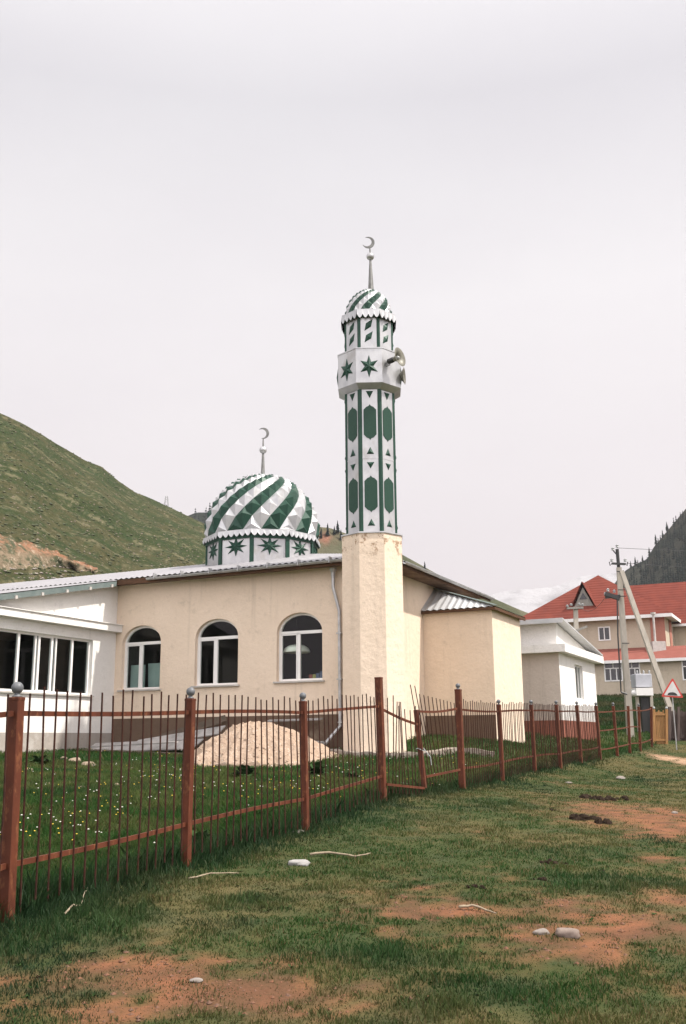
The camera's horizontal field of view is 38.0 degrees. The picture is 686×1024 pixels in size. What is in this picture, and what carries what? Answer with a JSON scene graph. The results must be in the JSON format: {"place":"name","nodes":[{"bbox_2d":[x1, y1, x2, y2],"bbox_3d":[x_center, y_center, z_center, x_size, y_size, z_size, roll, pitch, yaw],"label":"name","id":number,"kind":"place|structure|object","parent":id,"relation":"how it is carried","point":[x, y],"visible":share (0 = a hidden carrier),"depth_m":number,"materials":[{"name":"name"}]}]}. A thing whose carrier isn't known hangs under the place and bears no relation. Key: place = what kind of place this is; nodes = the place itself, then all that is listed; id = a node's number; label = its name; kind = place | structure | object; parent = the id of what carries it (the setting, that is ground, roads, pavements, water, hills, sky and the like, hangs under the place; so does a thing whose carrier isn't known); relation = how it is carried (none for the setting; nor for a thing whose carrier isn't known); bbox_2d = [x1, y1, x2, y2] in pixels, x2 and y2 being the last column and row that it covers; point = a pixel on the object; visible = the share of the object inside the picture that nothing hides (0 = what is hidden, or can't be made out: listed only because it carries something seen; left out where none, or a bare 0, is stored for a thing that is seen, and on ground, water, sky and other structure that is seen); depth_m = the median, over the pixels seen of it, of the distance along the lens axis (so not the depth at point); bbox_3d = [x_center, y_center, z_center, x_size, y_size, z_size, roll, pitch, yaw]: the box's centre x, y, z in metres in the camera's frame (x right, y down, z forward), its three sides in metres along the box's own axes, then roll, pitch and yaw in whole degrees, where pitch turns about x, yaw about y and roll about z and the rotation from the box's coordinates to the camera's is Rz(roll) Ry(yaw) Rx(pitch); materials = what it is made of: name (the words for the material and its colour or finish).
{"place":"outdoors","nodes":[
{"label":"outdoors","id":0,"kind":"place"},
{"bbox_2d":[0,413,205,583],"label":"hillside","id":1,"kind":"structure","parent":0,"point":[61,515],"depth_m":133.21,"materials":[{"name":"green plant"}]},
{"bbox_2d":[5,564,81,578],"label":"scree","id":2,"kind":"structure","parent":1,"relation":"on","point":[41,572],"depth_m":83.72,"materials":[{"name":"stone"}]},
{"bbox_2d":[0,534,97,573],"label":"earth cutting","id":3,"kind":"object","parent":1,"relation":"on","point":[13,553],"visible":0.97,"depth_m":85.02,"materials":[{"name":"beige soil"}]},
{"bbox_2d":[0,419,203,575],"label":"hillside stones","id":4,"kind":"object","parent":1,"relation":"on","point":[89,521],"visible":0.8,"depth_m":131.36,"materials":[{"name":"grey stone"}]},
{"bbox_2d":[0,419,204,576],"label":"scrub","id":5,"kind":"object","parent":1,"relation":"on","point":[58,535],"visible":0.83,"depth_m":129.70,"materials":[{"name":"green plant"}]},
{"bbox_2d":[189,512,207,523],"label":"hill","id":6,"kind":"structure","parent":0,"point":[202,517],"depth_m":529.43,"materials":[{"name":"grey"}]},
{"bbox_2d":[194,503,210,520],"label":"misty wood","id":7,"kind":"object","parent":6,"relation":"on","point":[206,511],"visible":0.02,"depth_m":529.78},
{"bbox_2d":[0,726,685,1023],"bbox_3d":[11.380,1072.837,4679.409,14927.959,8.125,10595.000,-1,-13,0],"label":"ground","id":8,"kind":"structure","parent":0,"point":[265,992],"depth_m":7.01,"materials":[{"name":"soil"}]},
{"bbox_2d":[29,755,51,763],"bbox_3d":[-6.776,5.559,22.337,0.545,0.214,0.662,-7,-15,28],"label":"weed clump","id":9,"kind":"object","parent":8,"relation":"on","point":[37,759],"visible":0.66,"depth_m":22.26,"materials":[{"name":"green plant"}]},
{"bbox_2d":[0,580,123,752],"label":"annex","id":10,"kind":"object","parent":8,"relation":"on","point":[62,639],"visible":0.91,"depth_m":28.02,"materials":[{"name":"paint"}]},
{"bbox_2d":[0,629,93,696],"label":"window","id":11,"kind":"structure","parent":10,"relation":"in","point":[37,637],"depth_m":26.93,"materials":[{"name":"white plastic"}]},
{"bbox_2d":[65,887,87,913],"bbox_3d":[-1.968,2.913,7.488,0.063,0.058,1.014,0,-13,-4],"label":"stick","id":12,"kind":"object","parent":8,"relation":"on","point":[68,909],"visible":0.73,"depth_m":7.16,"materials":[{"name":"beige wood"}]},
{"bbox_2d":[82,749,182,755],"bbox_3d":[-5.611,6.367,26.389,3.303,0.183,0.185,-6,-14,24],"label":"plank","id":13,"kind":"object","parent":8,"relation":"on","point":[132,751],"visible":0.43,"depth_m":26.34,"materials":[{"name":"wood"}]},
{"bbox_2d":[92,739,203,750],"bbox_3d":[-5.382,6.272,26.667,3.712,0.365,0.505,-7,-15,28],"label":"plank","id":14,"kind":"object","parent":8,"relation":"on","point":[171,746],"visible":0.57,"depth_m":26.52,"materials":[{"name":"grey wood"}]},
{"bbox_2d":[90,741,178,747],"bbox_3d":[-5.508,6.118,26.196,2.704,0.159,0.105,-6,-14,23],"label":"plank","id":15,"kind":"object","parent":14,"relation":"on","point":[169,742],"visible":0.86,"depth_m":26.16,"materials":[{"name":"grey wood"}]},
{"bbox_2d":[138,725,225,741],"bbox_3d":[-4.431,6.027,26.625,2.736,0.598,0.462,-6,-14,22],"label":"plank","id":16,"kind":"object","parent":14,"relation":"on","point":[180,737],"visible":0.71,"depth_m":26.49,"materials":[{"name":"grey wood"}]},
{"bbox_2d":[159,715,226,735],"bbox_3d":[-4.156,5.950,27.474,2.138,0.655,0.072,-6,-14,23],"label":"plank","id":17,"kind":"object","parent":14,"relation":"on","point":[201,724],"visible":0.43,"depth_m":27.34,"materials":[{"name":"grey wood"}]},
{"bbox_2d":[0,677,386,923],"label":"iron fence","id":18,"kind":"object","parent":8,"relation":"on","point":[15,713],"visible":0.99,"depth_m":9.28,"materials":[{"name":"brown metal"}]},
{"bbox_2d":[189,978,202,982],"bbox_3d":[-0.847,2.703,5.746,0.082,0.029,0.063,-1,-13,0],"label":"stone","id":19,"kind":"object","parent":8,"relation":"on","point":[197,980],"visible":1,"depth_m":5.72,"materials":[{"name":"white stone"}]},
{"bbox_2d":[192,829,212,842],"bbox_3d":[-1.537,3.445,10.483,0.462,0.209,0.401,10,-17,-39],"label":"weed clump","id":20,"kind":"object","parent":8,"relation":"on","point":[205,834],"visible":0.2,"depth_m":10.46,"materials":[{"name":"green plant"}]},
{"bbox_2d":[188,872,235,878],"bbox_3d":[-1.152,3.233,8.880,0.031,0.041,0.600,-11,-17,38],"label":"stick","id":21,"kind":"object","parent":8,"relation":"on","point":[210,873],"visible":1,"depth_m":8.85,"materials":[{"name":"beige wood"}]},
{"bbox_2d":[0,744,465,842],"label":"dandelion seed heads","id":22,"kind":"object","parent":8,"relation":"on","point":[151,796],"visible":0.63,"depth_m":15.12,"materials":[{"name":"white plant"}]},
{"bbox_2d":[19,747,453,840],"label":"dandelion flowers","id":23,"kind":"object","parent":8,"relation":"on","point":[171,795],"visible":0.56,"depth_m":14.95,"materials":[{"name":"yellow plant"}]},
{"bbox_2d":[230,764,259,776],"bbox_3d":[-1.951,5.195,19.954,0.681,0.281,0.609,-9,-15,31],"label":"weed clump","id":24,"kind":"object","parent":8,"relation":"on","point":[250,769],"visible":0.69,"depth_m":19.86,"materials":[{"name":"green plant"}]},
{"bbox_2d":[194,721,328,767],"bbox_3d":[-2.136,5.697,24.244,3.700,1.209,2.999,-1,-13,0],"label":"sand heap","id":25,"kind":"object","parent":8,"relation":"on","point":[223,748],"visible":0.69,"depth_m":23.51,"materials":[{"name":"beige sand"}]},
{"bbox_2d":[0,428,525,748],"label":"mosque","id":26,"kind":"structure","parent":8,"relation":"on","point":[221,621],"depth_m":28.65,"materials":[{"name":"paint"}]},
{"bbox_2d":[130,665,145,687],"bbox_3d":[-6.058,5.236,29.325,0.500,1.441,0.040,-7,-14,25],"label":"board","id":27,"kind":"object","parent":26,"relation":"in","point":[134,676],"visible":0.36,"depth_m":29.42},
{"bbox_2d":[117,626,160,691],"bbox_3d":[-5.850,4.258,29.017,1.516,1.894,0.270,-7,-14,25],"label":"window","id":28,"kind":"structure","parent":26,"relation":"in","point":[140,687],"depth_m":29.16,"materials":[{"name":"white plastic"}]},
{"bbox_2d":[148,663,159,686],"bbox_3d":[-5.506,5.185,29.212,0.560,1.481,0.040,-7,-14,25],"label":"curtain","id":29,"kind":"object","parent":26,"relation":"in","point":[153,674],"visible":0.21,"depth_m":29.30,"materials":[{"name":"teal fabric"}]},
{"bbox_2d":[191,619,239,687],"bbox_3d":[-3.523,3.950,27.942,1.564,1.897,0.270,-7,-14,25],"label":"window","id":30,"kind":"structure","parent":26,"relation":"in","point":[215,683],"depth_m":28.08,"materials":[{"name":"white plastic"}]},
{"bbox_2d":[268,718,322,721],"bbox_3d":[-1.271,5.454,26.111,1.552,0.080,0.183,-6,-14,23],"label":"plank","id":31,"kind":"object","parent":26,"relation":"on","point":[276,720],"visible":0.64,"depth_m":26.09,"materials":[{"name":"grey wood"}]},
{"bbox_2d":[283,617,309,653],"bbox_3d":[-1.287,2.931,27.681,0.760,1.947,0.760,-1,-13,0],"label":"pendant lamp","id":32,"kind":"object","parent":26,"relation":"hanging from","point":[290,649],"visible":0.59,"depth_m":27.27,"materials":[{"name":"white glass"}]},
{"bbox_2d":[273,613,324,682],"bbox_3d":[-1.150,3.651,26.844,1.528,1.875,0.270,-7,-14,25],"label":"window","id":33,"kind":"structure","parent":26,"relation":"in","point":[298,679],"depth_m":26.97,"materials":[{"name":"white plastic"}]},
{"bbox_2d":[288,859,309,865],"bbox_3d":[-0.427,3.420,9.681,0.218,0.068,0.185,-1,-13,0],"label":"stone","id":34,"kind":"object","parent":8,"relation":"on","point":[300,862],"visible":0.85,"depth_m":9.62,"materials":[{"name":"white stone"}]},
{"bbox_2d":[308,760,327,774],"bbox_3d":[-0.573,5.236,20.339,0.670,0.323,0.707,-1,-13,0],"label":"weed clump","id":35,"kind":"object","parent":8,"relation":"on","point":[317,767],"visible":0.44,"depth_m":20.23,"materials":[{"name":"green plant"}]},
{"bbox_2d":[318,751,338,759],"bbox_3d":[-0.620,5.983,24.275,1.500,0.366,1.006,-1,-13,0],"label":"stone","id":36,"kind":"object","parent":8,"relation":"on","point":[331,753],"visible":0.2,"depth_m":24.11,"materials":[{"name":"beige stone"}]},
{"bbox_2d":[309,851,370,856],"bbox_3d":[-0.030,3.482,10.127,0.624,0.049,0.125,-1,-13,0],"label":"stick","id":37,"kind":"object","parent":8,"relation":"on","point":[324,852],"visible":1,"depth_m":10.14,"materials":[{"name":"beige wood"}]},
{"bbox_2d":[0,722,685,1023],"bbox_3d":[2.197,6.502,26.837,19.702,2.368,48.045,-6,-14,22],"label":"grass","id":38,"kind":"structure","parent":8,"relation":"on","point":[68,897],"depth_m":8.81,"materials":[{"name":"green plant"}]},
{"bbox_2d":[6,780,683,1023],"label":"weeds","id":39,"kind":"object","parent":8,"relation":"on","point":[422,918],"visible":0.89,"depth_m":7.40,"materials":[{"name":"green plant"}]},
{"bbox_2d":[7,787,685,1023],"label":"clods","id":40,"kind":"object","parent":8,"relation":"on","point":[208,1002],"visible":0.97,"depth_m":5.97,"materials":[{"name":"brown soil"}]},
{"bbox_2d":[341,772,362,777],"bbox_3d":[0.181,5.225,19.751,0.508,0.138,0.431,-1,-13,0],"label":"weed clump","id":41,"kind":"object","parent":8,"relation":"on","point":[347,774],"visible":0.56,"depth_m":19.68,"materials":[{"name":"green plant"}]},
{"bbox_2d":[337,237,405,752],"bbox_3d":[0.749,-0.595,26.504,1.792,14.740,1.792,-1,-13,0],"label":"minaret","id":42,"kind":"object","parent":8,"relation":"on","point":[369,385],"visible":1,"depth_m":25.70,"materials":[{"name":"beige paint"}]},
{"bbox_2d":[386,347,405,366],"bbox_3d":[1.275,-4.082,26.346,0.685,0.525,0.490,-4,-13,14],"label":"loudspeaker","id":43,"kind":"object","parent":42,"relation":"attached to","point":[399,357],"visible":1,"depth_m":26.39,"materials":[{"name":"beige"}]},
{"bbox_2d":[399,367,405,383],"bbox_3d":[1.372,-3.668,26.854,0.672,0.470,0.458,-1,-13,0],"label":"loudspeaker","id":44,"kind":"object","parent":42,"relation":"attached to","point":[402,374],"visible":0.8,"depth_m":26.82,"materials":[{"name":"beige"}]},
{"bbox_2d":[330,747,492,758],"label":"kerb","id":45,"kind":"structure","parent":8,"relation":"on","point":[390,754],"depth_m":24.19,"materials":[{"name":"concrete"}]},
{"bbox_2d":[384,685,460,794],"bbox_3d":[1.351,3.782,16.585,0.331,1.790,3.135,-8,-15,31],"label":"gate","id":46,"kind":"object","parent":8,"relation":"on","point":[417,723],"visible":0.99,"depth_m":16.41,"materials":[{"name":"brown metal"}]},
{"bbox_2d":[466,884,485,888],"bbox_3d":[1.137,3.223,8.562,0.174,0.039,0.131,-1,-13,0],"label":"dung","id":47,"kind":"object","parent":8,"relation":"on","point":[476,885],"visible":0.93,"depth_m":8.53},
{"bbox_2d":[459,904,495,913],"bbox_3d":[1.043,3.025,7.596,0.330,0.044,0.096,-10,-16,36],"label":"stick","id":48,"kind":"object","parent":8,"relation":"on","point":[470,905],"visible":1,"depth_m":7.65,"materials":[{"name":"beige wood"}]},
{"bbox_2d":[534,877,546,880],"bbox_3d":[1.812,3.356,9.117,0.134,0.036,0.115,-7,-14,25],"label":"dung","id":49,"kind":"object","parent":8,"relation":"on","point":[542,878],"visible":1,"depth_m":9.08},
{"bbox_2d":[532,928,549,934],"bbox_3d":[1.387,2.943,6.963,0.111,0.061,0.092,5,-14,-23],"label":"stone","id":50,"kind":"object","parent":8,"relation":"on","point":[541,931],"visible":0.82,"depth_m":6.94,"materials":[{"name":"white stone"}]},
{"bbox_2d":[540,859,557,863],"bbox_3d":[2.091,3.557,10.120,0.190,0.045,0.205,-1,-13,0],"label":"dung","id":51,"kind":"object","parent":8,"relation":"on","point":[548,862],"visible":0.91,"depth_m":10.08,"materials":[{"name":"brown soil"}]},
{"bbox_2d":[454,683,652,788],"bbox_3d":[6.627,6.149,27.363,0.407,2.215,21.235,-7,-14,25],"label":"iron fence","id":52,"kind":"object","parent":8,"relation":"on","point":[501,747],"visible":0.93,"depth_m":23.26,"materials":[{"name":"brown metal"}]},
{"bbox_2d":[520,618,603,739],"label":"outbuilding","id":53,"kind":"structure","parent":8,"relation":"on","point":[561,657],"depth_m":34.14,"materials":[{"name":"paint"}]},
{"bbox_2d":[575,665,581,699],"bbox_3d":[8.495,6.200,36.213,0.050,1.222,1.259,-7,-14,25],"label":"window","id":54,"kind":"structure","parent":53,"relation":"in","point":[577,667],"depth_m":36.47,"materials":[{"name":"white plastic"}]},
{"bbox_2d":[555,928,580,938],"bbox_3d":[1.551,2.913,6.871,0.173,0.074,0.131,-3,-13,12],"label":"stone","id":55,"kind":"object","parent":8,"relation":"on","point":[573,933],"visible":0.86,"depth_m":6.82,"materials":[{"name":"beige stone"}]},
{"bbox_2d":[566,603,586,631],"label":"utility pole","id":56,"kind":"object","parent":8,"relation":"on","point":[575,620],"visible":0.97,"depth_m":61.95,"materials":[{"name":"concrete"}]},
{"bbox_2d":[569,813,611,824],"bbox_3d":[3.338,4.150,13.466,0.530,0.130,0.424,-1,-13,0],"label":"dung","id":57,"kind":"object","parent":8,"relation":"on","point":[585,817],"visible":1,"depth_m":13.48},
{"bbox_2d":[579,794,609,800],"bbox_3d":[4.310,4.913,17.136,0.367,0.109,0.571,10,-16,-38],"label":"dung","id":58,"kind":"object","parent":8,"relation":"on","point":[587,796],"visible":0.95,"depth_m":17.05,"materials":[{"name":"brown soil"}]},
{"bbox_2d":[523,575,685,694],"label":"house","id":59,"kind":"structure","parent":8,"relation":"on","point":[661,607],"depth_m":79.64,"materials":[{"name":"red paint"}]},
{"bbox_2d":[598,626,610,640],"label":"window","id":60,"kind":"structure","parent":59,"relation":"in","point":[603,632],"depth_m":79.79,"materials":[{"name":"white plastic"}]},
{"bbox_2d":[604,663,622,681],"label":"window","id":61,"kind":"structure","parent":59,"relation":"in","point":[611,670],"depth_m":75.82,"materials":[{"name":"white plastic"}]},
{"bbox_2d":[629,662,640,680],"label":"window","id":62,"kind":"structure","parent":59,"relation":"in","point":[634,666],"depth_m":75.17,"materials":[{"name":"white plastic"}]},
{"bbox_2d":[681,660,685,679],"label":"window","id":63,"kind":"structure","parent":59,"relation":"in","point":[683,663],"depth_m":73.63,"materials":[{"name":"white plastic"}]},
{"bbox_2d":[606,795,628,800],"bbox_3d":[4.741,4.934,17.168,0.411,0.092,0.319,-1,-13,0],"label":"dung","id":64,"kind":"object","parent":8,"relation":"on","point":[625,797],"visible":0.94,"depth_m":17.15,"materials":[{"name":"brown soil"}]},
{"bbox_2d":[596,693,685,726],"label":"grass","id":65,"kind":"structure","parent":8,"relation":"on","point":[604,702],"depth_m":56.38,"materials":[{"name":"green plant"}]},
{"bbox_2d":[630,670,653,732],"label":"transformer","id":66,"kind":"object","parent":8,"relation":"on","point":[641,684],"visible":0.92,"depth_m":40.98,"materials":[{"name":"grey metal"}]},
{"bbox_2d":[604,544,681,739],"bbox_3d":[11.855,5.127,39.672,2.670,7.865,0.499,-1,-13,4],"label":"utility pole","id":67,"kind":"object","parent":8,"relation":"on","point":[622,580],"visible":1,"depth_m":39.62,"materials":[{"name":"concrete"}]},
{"bbox_2d":[653,707,667,743],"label":"wooden gate","id":68,"kind":"structure","parent":8,"relation":"on","point":[664,731],"depth_m":37.50,"materials":[{"name":"yellow"}]},
{"bbox_2d":[662,678,682,749],"bbox_3d":[11.918,7.383,35.870,0.761,2.735,0.093,-1,-13,0],"label":"road sign","id":69,"kind":"object","parent":8,"relation":"on","point":[672,690],"visible":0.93,"depth_m":36.02,"materials":[{"name":"white"}]},
{"bbox_2d":[668,707,685,740],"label":"plank fence","id":70,"kind":"object","parent":8,"relation":"on","point":[680,721],"visible":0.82,"depth_m":38.53,"materials":[{"name":"wood"}]},
{"bbox_2d":[0,0,685,595],"label":"sky","id":71,"kind":"structure","parent":0,"point":[192,192],"materials":[{"name":"white"}]},
{"bbox_2d":[318,527,527,615],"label":"hill","id":72,"kind":"structure","parent":0,"point":[331,543],"depth_m":260.52,"materials":[{"name":"green plant"}]},
{"bbox_2d":[336,520,339,532],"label":"conifer","id":73,"kind":"object","parent":72,"relation":"on","point":[337,529],"visible":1,"depth_m":264.89,"materials":[{"name":"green plant"}]},
{"bbox_2d":[490,573,616,612],"bbox_3d":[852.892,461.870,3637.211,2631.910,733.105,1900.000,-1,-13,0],"label":"mountain range","id":74,"kind":"structure","parent":0,"point":[528,600],"depth_m":3662.45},
{"bbox_2d":[615,509,685,588],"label":"mountain","id":75,"kind":"structure","parent":0,"point":[677,544],"depth_m":391.94,"materials":[{"name":"green plant"}]}
]}

